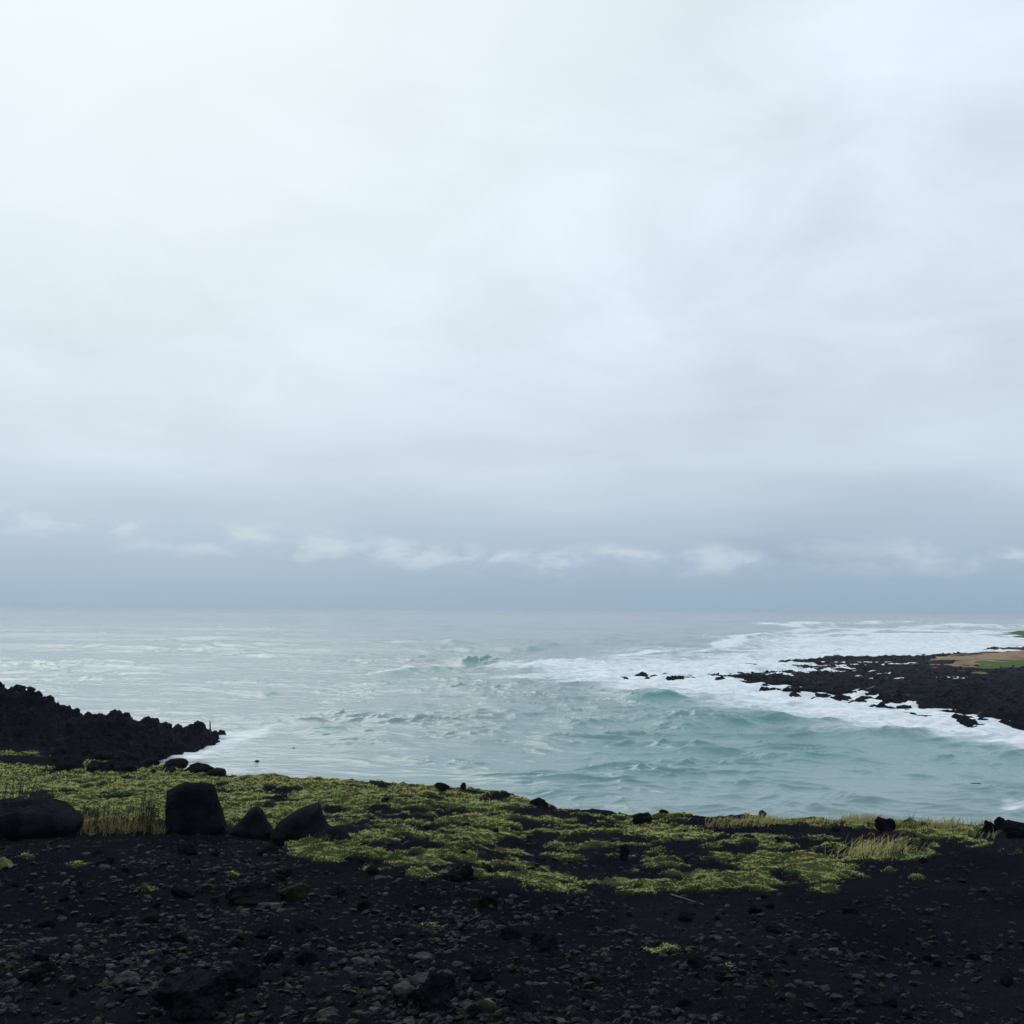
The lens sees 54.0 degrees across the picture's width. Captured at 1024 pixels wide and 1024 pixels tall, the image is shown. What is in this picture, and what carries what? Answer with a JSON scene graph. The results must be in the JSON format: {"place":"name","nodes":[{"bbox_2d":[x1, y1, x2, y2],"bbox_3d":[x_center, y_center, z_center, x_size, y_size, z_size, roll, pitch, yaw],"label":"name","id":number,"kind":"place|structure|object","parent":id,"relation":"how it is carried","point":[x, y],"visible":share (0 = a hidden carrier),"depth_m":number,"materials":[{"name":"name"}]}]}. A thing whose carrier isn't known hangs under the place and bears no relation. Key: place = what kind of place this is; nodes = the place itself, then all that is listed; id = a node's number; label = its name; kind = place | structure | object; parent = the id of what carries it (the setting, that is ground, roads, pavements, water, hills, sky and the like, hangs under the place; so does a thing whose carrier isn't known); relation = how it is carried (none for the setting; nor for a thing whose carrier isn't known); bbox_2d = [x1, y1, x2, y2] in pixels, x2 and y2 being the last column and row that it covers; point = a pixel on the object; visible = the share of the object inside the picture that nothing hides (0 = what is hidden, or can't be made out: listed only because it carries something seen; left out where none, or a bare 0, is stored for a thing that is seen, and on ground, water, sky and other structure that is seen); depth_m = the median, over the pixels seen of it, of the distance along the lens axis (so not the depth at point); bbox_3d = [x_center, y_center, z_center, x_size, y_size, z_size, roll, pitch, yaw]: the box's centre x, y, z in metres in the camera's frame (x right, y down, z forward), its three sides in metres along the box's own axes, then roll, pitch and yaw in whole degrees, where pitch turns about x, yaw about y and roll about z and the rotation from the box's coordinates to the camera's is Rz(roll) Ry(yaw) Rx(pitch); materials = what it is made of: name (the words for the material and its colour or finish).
{"place":"outdoors","nodes":[
{"label":"outdoors","id":0,"kind":"place"},
{"bbox_2d":[0,682,219,760],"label":"lava headland","id":1,"kind":"structure","parent":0,"point":[30,717],"depth_m":47.99,"materials":[{"name":"stone"}]},
{"bbox_2d":[0,609,1023,824],"bbox_3d":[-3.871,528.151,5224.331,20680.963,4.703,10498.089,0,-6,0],"label":"sea","id":2,"kind":"structure","parent":0,"point":[557,710],"depth_m":84.60,"materials":[{"name":"liquid"}]},
{"bbox_2d":[789,689,800,696],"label":"sea rock","id":3,"kind":"object","parent":2,"relation":"in","point":[793,692],"visible":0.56,"depth_m":93.97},
{"bbox_2d":[711,646,1023,720],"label":"lava shelf","id":4,"kind":"object","parent":2,"relation":"in","point":[988,684],"visible":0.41,"depth_m":110.70,"materials":[{"name":"stone"}]},
{"bbox_2d":[880,698,899,703],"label":"sea rock","id":5,"kind":"object","parent":2,"relation":"in","point":[888,700],"visible":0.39,"depth_m":86.01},
{"bbox_2d":[951,713,968,719],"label":"sea rock","id":6,"kind":"object","parent":2,"relation":"in","point":[958,716],"visible":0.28,"depth_m":71.94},
{"bbox_2d":[1009,721,1023,729],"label":"sea rock","id":7,"kind":"object","parent":2,"relation":"in","point":[1019,725],"visible":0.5,"depth_m":68.78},
{"bbox_2d":[0,742,1023,1023],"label":"ground","id":8,"kind":"structure","parent":0,"point":[654,906],"depth_m":7.84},
{"bbox_2d":[0,857,12,868],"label":"rock","id":9,"kind":"object","parent":8,"relation":"on","point":[4,861],"visible":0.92,"depth_m":8.96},
{"bbox_2d":[3,768,52,798],"bbox_3d":[-6.340,3.605,13.249,0.632,0.668,0.571,3,-6,-21],"label":"grass tussock","id":10,"kind":"object","parent":8,"relation":"on","point":[22,796],"depth_m":13.17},
{"bbox_2d":[17,967,46,984],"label":"stone","id":11,"kind":"object","parent":8,"relation":"on","point":[33,975],"visible":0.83,"depth_m":5.45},
{"bbox_2d":[31,952,43,961],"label":"stone","id":12,"kind":"object","parent":8,"relation":"on","point":[35,956],"visible":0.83,"depth_m":5.95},
{"bbox_2d":[0,796,82,841],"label":"boulder","id":13,"kind":"object","parent":8,"relation":"on","point":[35,817],"visible":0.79,"depth_m":10.87,"materials":[{"name":"stone"}]},
{"bbox_2d":[29,917,55,928],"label":"stone","id":14,"kind":"object","parent":8,"relation":"on","point":[44,922],"visible":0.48,"depth_m":7.02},
{"bbox_2d":[39,954,49,961],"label":"stone","id":15,"kind":"object","parent":8,"relation":"on","point":[44,957],"visible":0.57,"depth_m":5.95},
{"bbox_2d":[35,961,57,971],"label":"stone","id":16,"kind":"object","parent":8,"relation":"on","point":[48,966],"visible":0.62,"depth_m":5.56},
{"bbox_2d":[47,746,71,756],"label":"stone","id":17,"kind":"object","parent":8,"relation":"on","point":[58,750],"visible":0.48,"depth_m":26.17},
{"bbox_2d":[55,762,73,771],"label":"stone","id":18,"kind":"object","parent":8,"relation":"on","point":[65,766],"visible":0.71,"depth_m":19.67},
{"bbox_2d":[73,944,83,952],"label":"stone","id":19,"kind":"object","parent":8,"relation":"on","point":[79,948],"visible":0.74,"depth_m":6.14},
{"bbox_2d":[72,762,84,768],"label":"stone","id":20,"kind":"object","parent":8,"relation":"on","point":[77,765],"visible":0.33,"depth_m":20.82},
{"bbox_2d":[77,793,114,835],"bbox_3d":[-4.701,3.421,11.478,0.789,0.501,0.591,-2,-6,22],"label":"grass tussock","id":21,"kind":"object","parent":8,"relation":"on","point":[83,825],"depth_m":11.41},
{"bbox_2d":[86,760,106,771],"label":"stone","id":22,"kind":"object","parent":8,"relation":"on","point":[94,765],"visible":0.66,"depth_m":19.64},
{"bbox_2d":[91,848,103,855],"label":"stone","id":23,"kind":"object","parent":8,"relation":"on","point":[99,851],"visible":0.61,"depth_m":9.63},
{"bbox_2d":[95,997,107,1009],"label":"stone","id":24,"kind":"object","parent":8,"relation":"on","point":[101,1001],"visible":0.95,"depth_m":5.08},
{"bbox_2d":[90,751,113,759],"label":"stone","id":25,"kind":"object","parent":8,"relation":"on","point":[100,755],"visible":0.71,"depth_m":24.67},
{"bbox_2d":[90,910,114,922],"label":"rock","id":26,"kind":"object","parent":8,"relation":"on","point":[98,917],"visible":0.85,"depth_m":7.28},
{"bbox_2d":[95,855,114,865],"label":"stone","id":27,"kind":"object","parent":8,"relation":"on","point":[110,860],"visible":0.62,"depth_m":9.04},
{"bbox_2d":[80,792,134,833],"bbox_3d":[-4.459,3.392,11.372,0.681,0.532,0.598,-4,-7,35],"label":"grass tussock","id":28,"kind":"object","parent":8,"relation":"on","point":[118,825],"depth_m":11.42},
{"bbox_2d":[115,919,125,925],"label":"stone","id":29,"kind":"object","parent":8,"relation":"on","point":[119,922],"visible":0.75,"depth_m":7.03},
{"bbox_2d":[114,761,136,772],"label":"stone","id":30,"kind":"object","parent":8,"relation":"on","point":[126,767],"visible":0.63,"depth_m":19.57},
{"bbox_2d":[112,971,140,985],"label":"rock","id":31,"kind":"object","parent":8,"relation":"on","point":[121,977],"visible":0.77,"depth_m":5.38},
{"bbox_2d":[117,977,135,987],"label":"stone","id":32,"kind":"object","parent":8,"relation":"on","point":[126,983],"visible":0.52,"depth_m":5.29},
{"bbox_2d":[119,784,164,834],"bbox_3d":[-4.110,3.357,11.378,0.764,0.608,0.430,0,-6,0],"label":"grass tussock","id":33,"kind":"object","parent":8,"relation":"on","point":[140,825],"depth_m":11.33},
{"bbox_2d":[138,758,155,765],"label":"stone","id":34,"kind":"object","parent":8,"relation":"on","point":[149,761],"visible":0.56,"depth_m":22.29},
{"bbox_2d":[139,912,160,922],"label":"stone","id":35,"kind":"object","parent":8,"relation":"on","point":[152,917],"visible":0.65,"depth_m":7.08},
{"bbox_2d":[146,1009,162,1018],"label":"stone","id":36,"kind":"object","parent":8,"relation":"on","point":[156,1013],"visible":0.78,"depth_m":4.88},
{"bbox_2d":[150,806,165,834],"bbox_3d":[-3.946,3.449,11.286,0.298,0.368,0.338,-1,-6,18],"label":"grass tussock","id":37,"kind":"object","parent":8,"relation":"on","point":[156,831],"depth_m":11.27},
{"bbox_2d":[161,965,174,972],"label":"stone","id":38,"kind":"object","parent":8,"relation":"on","point":[166,968],"visible":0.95,"depth_m":5.60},
{"bbox_2d":[163,761,181,769],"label":"stone","id":39,"kind":"object","parent":8,"relation":"on","point":[169,764],"visible":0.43,"depth_m":21.31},
{"bbox_2d":[164,758,188,768],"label":"stone","id":40,"kind":"object","parent":8,"relation":"on","point":[183,762],"visible":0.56,"depth_m":21.52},
{"bbox_2d":[169,932,186,942],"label":"stone","id":41,"kind":"object","parent":8,"relation":"on","point":[177,937],"visible":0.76,"depth_m":6.30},
{"bbox_2d":[170,883,194,899],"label":"stone","id":42,"kind":"object","parent":8,"relation":"on","point":[181,891],"visible":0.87,"depth_m":7.68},
{"bbox_2d":[177,842,197,855],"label":"stone","id":43,"kind":"object","parent":8,"relation":"on","point":[189,848],"visible":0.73,"depth_m":9.84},
{"bbox_2d":[152,969,226,1020],"bbox_3d":[-1.573,2.362,4.891,0.334,0.196,0.276,-1,-6,14],"label":"rock","id":44,"kind":"object","parent":8,"relation":"on","point":[199,995],"visible":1,"depth_m":4.82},
{"bbox_2d":[165,782,226,835],"bbox_3d":[-3.618,3.434,11.509,0.686,0.686,0.596,2,-6,-17],"label":"boulder","id":45,"kind":"object","parent":8,"relation":"on","point":[194,808],"visible":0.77,"depth_m":11.28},
{"bbox_2d":[187,764,209,771],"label":"stone","id":46,"kind":"object","parent":8,"relation":"on","point":[197,766],"visible":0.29,"depth_m":20.28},
{"bbox_2d":[200,884,213,895],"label":"stone","id":47,"kind":"object","parent":8,"relation":"on","point":[207,888],"visible":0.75,"depth_m":7.74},
{"bbox_2d":[206,768,226,777],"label":"stone","id":48,"kind":"object","parent":8,"relation":"on","point":[218,772],"visible":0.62,"depth_m":19.36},
{"bbox_2d":[213,1012,226,1019],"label":"stone","id":49,"kind":"object","parent":8,"relation":"on","point":[221,1015],"visible":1,"depth_m":4.82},
{"bbox_2d":[227,939,243,948],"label":"stone","id":50,"kind":"object","parent":8,"relation":"on","point":[237,943],"visible":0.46,"depth_m":6.27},
{"bbox_2d":[220,959,263,992],"bbox_3d":[-1.443,2.477,5.312,0.258,0.202,0.219,2,-6,-14],"label":"rock","id":51,"kind":"object","parent":8,"relation":"on","point":[244,974],"visible":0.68,"depth_m":5.28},
{"bbox_2d":[224,880,276,906],"bbox_3d":[-1.960,2.860,7.544,0.390,0.176,0.273,2,-6,-14],"label":"rock","id":52,"kind":"object","parent":8,"relation":"on","point":[254,892],"visible":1,"depth_m":7.48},
{"bbox_2d":[230,806,273,840],"bbox_3d":[-2.918,3.527,11.306,0.496,0.412,0.426,2,-6,-14],"label":"boulder","id":53,"kind":"object","parent":8,"relation":"on","point":[253,823],"visible":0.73,"depth_m":11.15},
{"bbox_2d":[254,926,272,938],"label":"stone","id":54,"kind":"object","parent":8,"relation":"on","point":[263,932],"visible":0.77,"depth_m":6.56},
{"bbox_2d":[257,842,278,855],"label":"stone","id":55,"kind":"object","parent":8,"relation":"on","point":[268,848],"visible":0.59,"depth_m":10.01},
{"bbox_2d":[258,902,282,908],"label":"rock","id":56,"kind":"object","parent":8,"relation":"on","point":[275,905],"visible":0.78,"depth_m":7.39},
{"bbox_2d":[263,948,285,965],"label":"stone","id":57,"kind":"object","parent":8,"relation":"on","point":[274,955],"visible":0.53,"depth_m":5.81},
{"bbox_2d":[275,867,291,877],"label":"stone","id":58,"kind":"object","parent":8,"relation":"on","point":[285,871],"visible":0.76,"depth_m":8.77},
{"bbox_2d":[280,882,309,899],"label":"rock","id":59,"kind":"object","parent":8,"relation":"on","point":[300,891],"visible":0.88,"depth_m":7.61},
{"bbox_2d":[270,802,328,845],"bbox_3d":[-2.286,3.424,10.910,0.655,0.500,0.553,2,-6,-11],"label":"boulder","id":60,"kind":"object","parent":8,"relation":"on","point":[301,823],"visible":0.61,"depth_m":10.70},
{"bbox_2d":[295,920,318,932],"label":"stone","id":61,"kind":"object","parent":8,"relation":"on","point":[301,925],"visible":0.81,"depth_m":6.70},
{"bbox_2d":[296,948,318,964],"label":"stone","id":62,"kind":"object","parent":8,"relation":"on","point":[306,956],"visible":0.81,"depth_m":5.80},
{"bbox_2d":[294,826,339,848],"bbox_3d":[-1.955,3.293,10.192,0.480,0.276,0.342,0,-6,0],"label":"grass tussock","id":63,"kind":"object","parent":8,"relation":"on","point":[321,840],"depth_m":10.16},
{"bbox_2d":[314,1006,339,1017],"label":"rock","id":64,"kind":"object","parent":8,"relation":"on","point":[326,1012],"visible":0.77,"depth_m":4.87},
{"bbox_2d":[323,825,350,841],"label":"boulder","id":65,"kind":"object","parent":8,"relation":"on","point":[338,830],"visible":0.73,"depth_m":10.24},
{"bbox_2d":[330,886,346,898],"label":"rock","id":66,"kind":"object","parent":8,"relation":"on","point":[340,892],"visible":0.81,"depth_m":7.89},
{"bbox_2d":[351,957,366,963],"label":"rock","id":67,"kind":"object","parent":8,"relation":"on","point":[357,960],"visible":0.96,"depth_m":5.78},
{"bbox_2d":[356,899,370,910],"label":"stone","id":68,"kind":"object","parent":8,"relation":"on","point":[362,905],"visible":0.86,"depth_m":7.45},
{"bbox_2d":[366,866,378,874],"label":"stone","id":69,"kind":"object","parent":8,"relation":"on","point":[373,870],"visible":1,"depth_m":8.91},
{"bbox_2d":[386,982,400,990],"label":"stone","id":70,"kind":"object","parent":8,"relation":"on","point":[389,987],"visible":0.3,"depth_m":5.37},
{"bbox_2d":[396,997,408,1006],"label":"stone","id":71,"kind":"object","parent":8,"relation":"on","point":[403,1001],"visible":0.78,"depth_m":5.16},
{"bbox_2d":[392,980,416,997],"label":"rock","id":72,"kind":"object","parent":8,"relation":"on","point":[404,988],"visible":0.97,"depth_m":5.26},
{"bbox_2d":[412,972,428,982],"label":"rock","id":73,"kind":"object","parent":8,"relation":"on","point":[422,977],"visible":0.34,"depth_m":5.58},
{"bbox_2d":[414,952,431,961],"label":"rock","id":74,"kind":"object","parent":8,"relation":"on","point":[422,956],"visible":0.93,"depth_m":6.08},
{"bbox_2d":[418,932,432,939],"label":"rock","id":75,"kind":"object","parent":8,"relation":"on","point":[421,936],"visible":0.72,"depth_m":6.57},
{"bbox_2d":[412,971,457,1012],"bbox_3d":[-0.388,2.487,5.172,0.204,0.240,0.197,3,-6,-28],"label":"rock","id":76,"kind":"object","parent":8,"relation":"on","point":[438,991],"visible":0.98,"depth_m":5.13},
{"bbox_2d":[435,782,450,791],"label":"rock","id":77,"kind":"object","parent":8,"relation":"on","point":[441,786],"visible":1,"depth_m":16.17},
{"bbox_2d":[443,874,463,882],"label":"stone","id":78,"kind":"object","parent":8,"relation":"on","point":[453,878],"visible":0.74,"depth_m":8.75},
{"bbox_2d":[460,864,473,878],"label":"rock","id":79,"kind":"object","parent":8,"relation":"on","point":[466,870],"visible":0.94,"depth_m":8.86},
{"bbox_2d":[465,1004,480,1019],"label":"stone","id":80,"kind":"object","parent":8,"relation":"on","point":[474,1010],"visible":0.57,"depth_m":5.06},
{"bbox_2d":[469,965,491,981],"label":"rock","id":81,"kind":"object","parent":8,"relation":"on","point":[481,972],"visible":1,"depth_m":5.66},
{"bbox_2d":[480,864,491,871],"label":"stone","id":82,"kind":"object","parent":8,"relation":"on","point":[487,867],"visible":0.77,"depth_m":9.22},
{"bbox_2d":[477,893,497,908],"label":"stone","id":83,"kind":"object","parent":8,"relation":"on","point":[486,900],"visible":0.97,"depth_m":7.57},
{"bbox_2d":[0,750,1020,989],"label":"turf","id":84,"kind":"structure","parent":8,"relation":"on","point":[334,789],"depth_m":13.08,"materials":[{"name":"plant"}]},
{"bbox_2d":[500,926,520,940],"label":"rock","id":85,"kind":"object","parent":8,"relation":"on","point":[507,933],"visible":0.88,"depth_m":6.57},
{"bbox_2d":[501,986,531,1011],"bbox_3d":[0.021,2.504,5.151,0.161,0.120,0.137,0,-6,0],"label":"rock","id":86,"kind":"object","parent":8,"relation":"on","point":[518,998],"visible":0.94,"depth_m":5.11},
{"bbox_2d":[528,797,547,809],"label":"rock","id":87,"kind":"object","parent":8,"relation":"on","point":[538,802],"visible":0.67,"depth_m":15.10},
{"bbox_2d":[529,931,557,950],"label":"rock","id":88,"kind":"object","parent":8,"relation":"on","point":[543,941],"visible":0.99,"depth_m":6.34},
{"bbox_2d":[581,991,593,1001],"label":"stone","id":89,"kind":"object","parent":8,"relation":"on","point":[586,995],"visible":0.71,"depth_m":5.50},
{"bbox_2d":[619,844,629,860],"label":"rock","id":90,"kind":"object","parent":8,"relation":"on","point":[624,852],"visible":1,"depth_m":10.55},
{"bbox_2d":[632,812,651,824],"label":"rock","id":91,"kind":"object","parent":8,"relation":"on","point":[642,818],"visible":1,"depth_m":13.70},
{"bbox_2d":[677,998,690,1006],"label":"stone","id":92,"kind":"object","parent":8,"relation":"on","point":[682,1002],"visible":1,"depth_m":5.43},
{"bbox_2d":[677,911,693,921],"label":"stone","id":93,"kind":"object","parent":8,"relation":"on","point":[685,916],"visible":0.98,"depth_m":7.52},
{"bbox_2d":[686,956,708,969],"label":"rock","id":94,"kind":"object","parent":8,"relation":"on","point":[694,962],"visible":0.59,"depth_m":6.14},
{"bbox_2d":[715,970,726,980],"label":"stone","id":95,"kind":"object","parent":8,"relation":"on","point":[720,974],"visible":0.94,"depth_m":5.90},
{"bbox_2d":[747,904,761,913],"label":"stone","id":96,"kind":"object","parent":8,"relation":"on","point":[752,908],"visible":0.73,"depth_m":7.69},
{"bbox_2d":[761,969,774,978],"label":"stone","id":97,"kind":"object","parent":8,"relation":"on","point":[768,973],"visible":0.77,"depth_m":5.93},
{"bbox_2d":[765,925,781,933],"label":"rock","id":98,"kind":"object","parent":8,"relation":"on","point":[774,929],"visible":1,"depth_m":7.11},
{"bbox_2d":[843,907,857,914],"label":"stone","id":99,"kind":"object","parent":8,"relation":"on","point":[851,910],"visible":0.69,"depth_m":7.75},
{"bbox_2d":[812,824,929,858],"bbox_3d":[3.757,3.372,10.397,1.249,0.446,0.866,0,-6,0],"label":"grass tussock","id":100,"kind":"object","parent":8,"relation":"on","point":[889,846],"depth_m":10.32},
{"bbox_2d":[874,816,895,833],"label":"rock","id":101,"kind":"object","parent":8,"relation":"on","point":[880,824],"visible":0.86,"depth_m":11.87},
{"bbox_2d":[881,996,897,1007],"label":"stone","id":102,"kind":"object","parent":8,"relation":"on","point":[889,1001],"visible":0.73,"depth_m":5.37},
{"bbox_2d":[899,1012,912,1019],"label":"stone","id":103,"kind":"object","parent":8,"relation":"on","point":[908,1015],"visible":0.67,"depth_m":5.19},
{"bbox_2d":[895,813,928,829],"bbox_3d":[4.794,3.757,12.161,0.500,0.267,0.430,-2,-6,19],"label":"grass tussock","id":104,"kind":"object","parent":8,"relation":"on","point":[910,824],"depth_m":12.12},
{"bbox_2d":[922,954,932,960],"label":"stone","id":105,"kind":"object","parent":8,"relation":"on","point":[925,957],"visible":0.92,"depth_m":6.30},
{"bbox_2d":[967,953,980,960],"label":"stone","id":106,"kind":"object","parent":8,"relation":"on","point":[973,956],"visible":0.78,"depth_m":6.29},
{"bbox_2d":[983,820,995,832],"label":"rock","id":107,"kind":"object","parent":8,"relation":"on","point":[988,826],"visible":0.84,"depth_m":11.90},
{"bbox_2d":[994,817,1004,830],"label":"rock","id":108,"kind":"object","parent":8,"relation":"on","point":[999,825],"visible":0.62,"depth_m":11.86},
{"bbox_2d":[999,973,1012,986],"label":"stone","id":109,"kind":"object","parent":8,"relation":"on","point":[1006,979],"visible":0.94,"depth_m":5.67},
{"bbox_2d":[1002,819,1023,838],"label":"rock","id":110,"kind":"object","parent":8,"relation":"on","point":[1012,829],"visible":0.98,"depth_m":11.26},
{"bbox_2d":[0,799,1023,1023],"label":"gravel","id":111,"kind":"structure","parent":0,"point":[374,1011],"depth_m":6.17,"materials":[{"name":"gravel"}]},
{"bbox_2d":[0,0,1023,616],"label":"sky","id":112,"kind":"structure","parent":0,"point":[703,307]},
{"bbox_2d":[705,811,1001,838],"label":"brow grass","id":113,"kind":"structure","parent":0,"point":[867,817],"depth_m":12.81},
{"bbox_2d":[1001,631,1023,637],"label":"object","id":114,"kind":"structure","parent":0,"point":[1017,633],"depth_m":397.85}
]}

